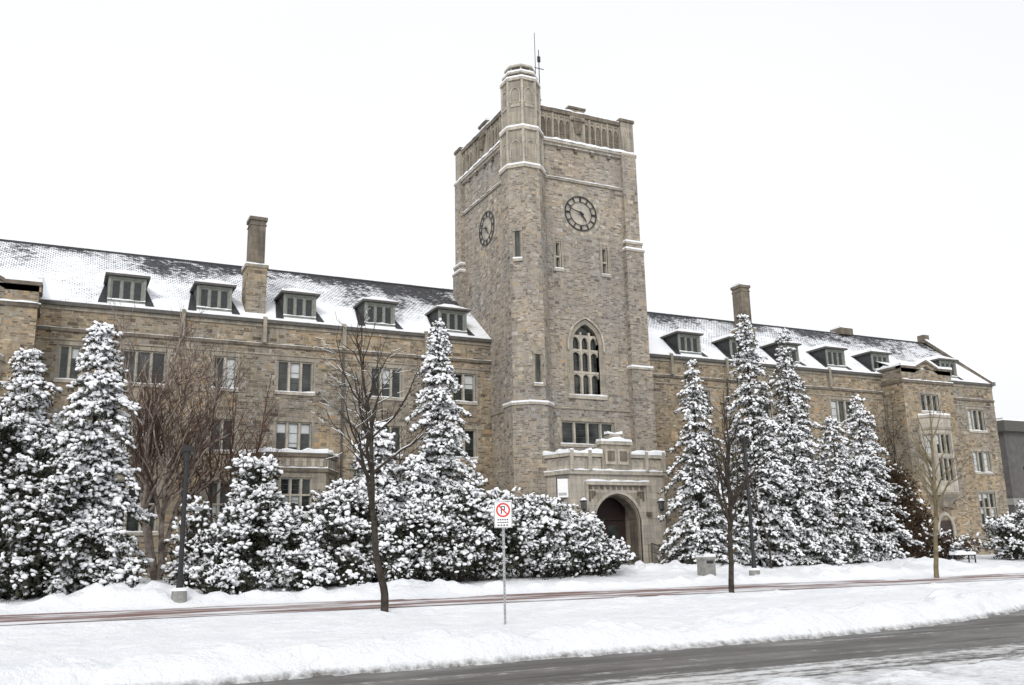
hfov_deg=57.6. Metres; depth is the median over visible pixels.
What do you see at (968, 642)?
road
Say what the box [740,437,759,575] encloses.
street lamp
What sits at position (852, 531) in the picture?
spruce tree
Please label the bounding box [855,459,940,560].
brown hedge shrub
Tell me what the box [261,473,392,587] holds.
snowy evergreen shrub
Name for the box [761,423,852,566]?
spruce tree
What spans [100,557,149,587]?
snowy low shrub
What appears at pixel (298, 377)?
windows
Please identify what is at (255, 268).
chimneys
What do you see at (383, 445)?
spruce tree
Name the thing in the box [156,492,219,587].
snowy evergreen shrub
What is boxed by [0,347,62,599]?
spruce tree
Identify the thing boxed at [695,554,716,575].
concrete waste bin
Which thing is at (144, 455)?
bare birch tree
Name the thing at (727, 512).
bare street tree
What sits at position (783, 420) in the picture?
spruce tree
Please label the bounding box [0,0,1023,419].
sky
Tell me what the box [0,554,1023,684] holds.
ground
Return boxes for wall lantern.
[580,497,586,510]
[658,497,664,510]
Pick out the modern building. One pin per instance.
(1011, 436)
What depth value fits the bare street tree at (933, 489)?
44.03 m
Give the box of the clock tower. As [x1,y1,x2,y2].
[452,33,670,568]
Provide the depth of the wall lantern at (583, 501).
49.86 m
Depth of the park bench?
55.86 m
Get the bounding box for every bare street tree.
[309,308,445,611]
[677,368,781,592]
[892,384,981,577]
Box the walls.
[0,282,1008,577]
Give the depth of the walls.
54.30 m
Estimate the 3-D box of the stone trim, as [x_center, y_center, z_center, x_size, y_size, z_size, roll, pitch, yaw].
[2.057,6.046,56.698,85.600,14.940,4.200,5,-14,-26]
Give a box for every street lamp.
[171,444,193,602]
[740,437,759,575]
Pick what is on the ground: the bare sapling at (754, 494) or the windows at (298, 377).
the bare sapling at (754, 494)
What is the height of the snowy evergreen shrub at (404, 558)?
4.133 m
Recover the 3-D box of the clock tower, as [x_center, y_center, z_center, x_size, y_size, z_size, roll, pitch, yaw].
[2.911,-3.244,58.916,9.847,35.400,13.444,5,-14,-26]
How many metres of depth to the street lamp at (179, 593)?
30.62 m
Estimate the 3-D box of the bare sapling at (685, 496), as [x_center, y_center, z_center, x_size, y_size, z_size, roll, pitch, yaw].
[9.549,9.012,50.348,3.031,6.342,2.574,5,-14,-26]
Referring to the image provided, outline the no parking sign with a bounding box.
[494,500,511,624]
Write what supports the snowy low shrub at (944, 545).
on the ground
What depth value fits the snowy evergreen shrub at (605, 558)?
42.43 m
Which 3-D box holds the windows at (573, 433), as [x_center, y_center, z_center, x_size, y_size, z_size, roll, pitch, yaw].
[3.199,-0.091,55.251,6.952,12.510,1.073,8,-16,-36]
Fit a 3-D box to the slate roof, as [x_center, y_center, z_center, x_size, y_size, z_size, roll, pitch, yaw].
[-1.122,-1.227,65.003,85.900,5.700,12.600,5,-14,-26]
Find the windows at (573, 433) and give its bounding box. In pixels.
[515,231,618,447]
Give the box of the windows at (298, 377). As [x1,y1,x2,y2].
[0,317,999,535]
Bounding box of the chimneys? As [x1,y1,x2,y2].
[241,214,755,346]
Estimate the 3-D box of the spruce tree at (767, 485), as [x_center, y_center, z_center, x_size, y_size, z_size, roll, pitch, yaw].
[13.556,6.109,51.689,7.038,16.359,6.465,5,-14,-26]
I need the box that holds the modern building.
[996,418,1023,520]
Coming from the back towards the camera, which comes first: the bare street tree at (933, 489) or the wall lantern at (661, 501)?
the wall lantern at (661, 501)
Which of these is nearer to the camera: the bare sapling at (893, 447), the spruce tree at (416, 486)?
the spruce tree at (416, 486)
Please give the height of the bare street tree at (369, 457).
9.570 m
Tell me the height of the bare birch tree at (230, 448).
10.902 m
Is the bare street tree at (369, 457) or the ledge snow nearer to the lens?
the bare street tree at (369, 457)
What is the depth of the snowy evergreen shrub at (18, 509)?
32.04 m
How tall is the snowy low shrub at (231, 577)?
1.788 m
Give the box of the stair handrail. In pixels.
[609,543,689,564]
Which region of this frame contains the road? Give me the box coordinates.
[228,610,1023,684]
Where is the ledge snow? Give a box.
[0,271,989,383]
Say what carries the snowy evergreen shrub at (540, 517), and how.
on the ground
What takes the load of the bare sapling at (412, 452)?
on the ground
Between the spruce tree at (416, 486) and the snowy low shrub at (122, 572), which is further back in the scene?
the spruce tree at (416, 486)
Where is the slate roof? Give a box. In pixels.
[0,238,995,385]
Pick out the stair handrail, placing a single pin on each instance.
(652, 552)
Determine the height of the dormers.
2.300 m
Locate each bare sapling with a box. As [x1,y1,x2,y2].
[350,386,427,474]
[668,451,697,563]
[734,453,772,568]
[836,388,929,475]
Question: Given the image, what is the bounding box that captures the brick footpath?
[0,573,1023,624]
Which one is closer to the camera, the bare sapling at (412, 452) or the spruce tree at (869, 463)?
the bare sapling at (412, 452)
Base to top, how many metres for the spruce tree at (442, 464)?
13.847 m
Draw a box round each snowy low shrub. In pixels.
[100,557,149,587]
[183,558,275,594]
[267,541,376,591]
[915,528,987,560]
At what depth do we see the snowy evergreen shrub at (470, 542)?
39.58 m
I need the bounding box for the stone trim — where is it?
[0,272,1000,555]
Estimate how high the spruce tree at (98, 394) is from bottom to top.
11.917 m
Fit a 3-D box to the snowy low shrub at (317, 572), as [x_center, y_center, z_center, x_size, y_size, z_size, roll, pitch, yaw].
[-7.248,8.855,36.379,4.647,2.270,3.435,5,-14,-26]
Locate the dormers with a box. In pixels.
[98,270,963,379]
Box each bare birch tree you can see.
[66,294,274,579]
[162,354,293,555]
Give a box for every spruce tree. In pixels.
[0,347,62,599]
[3,320,157,599]
[346,420,404,581]
[378,454,447,581]
[404,318,487,580]
[655,359,760,565]
[713,313,811,567]
[744,326,853,564]
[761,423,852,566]
[807,416,894,564]
[834,394,924,561]
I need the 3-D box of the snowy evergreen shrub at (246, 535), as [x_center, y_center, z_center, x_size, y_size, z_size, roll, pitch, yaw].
[-10.046,7.091,36.821,5.020,5.642,3.557,5,-14,-26]
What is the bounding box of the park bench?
[948,548,975,562]
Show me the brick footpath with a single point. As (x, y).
(18, 619)
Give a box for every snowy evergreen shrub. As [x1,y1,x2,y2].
[0,392,134,601]
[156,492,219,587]
[191,453,316,588]
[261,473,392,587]
[364,492,457,582]
[413,472,528,581]
[483,491,592,579]
[529,504,637,577]
[981,500,1023,560]
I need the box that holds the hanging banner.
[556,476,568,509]
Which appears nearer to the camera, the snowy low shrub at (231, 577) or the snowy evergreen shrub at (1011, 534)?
the snowy low shrub at (231, 577)
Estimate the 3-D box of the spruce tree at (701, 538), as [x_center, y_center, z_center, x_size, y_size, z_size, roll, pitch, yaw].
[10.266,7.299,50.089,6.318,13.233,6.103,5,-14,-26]

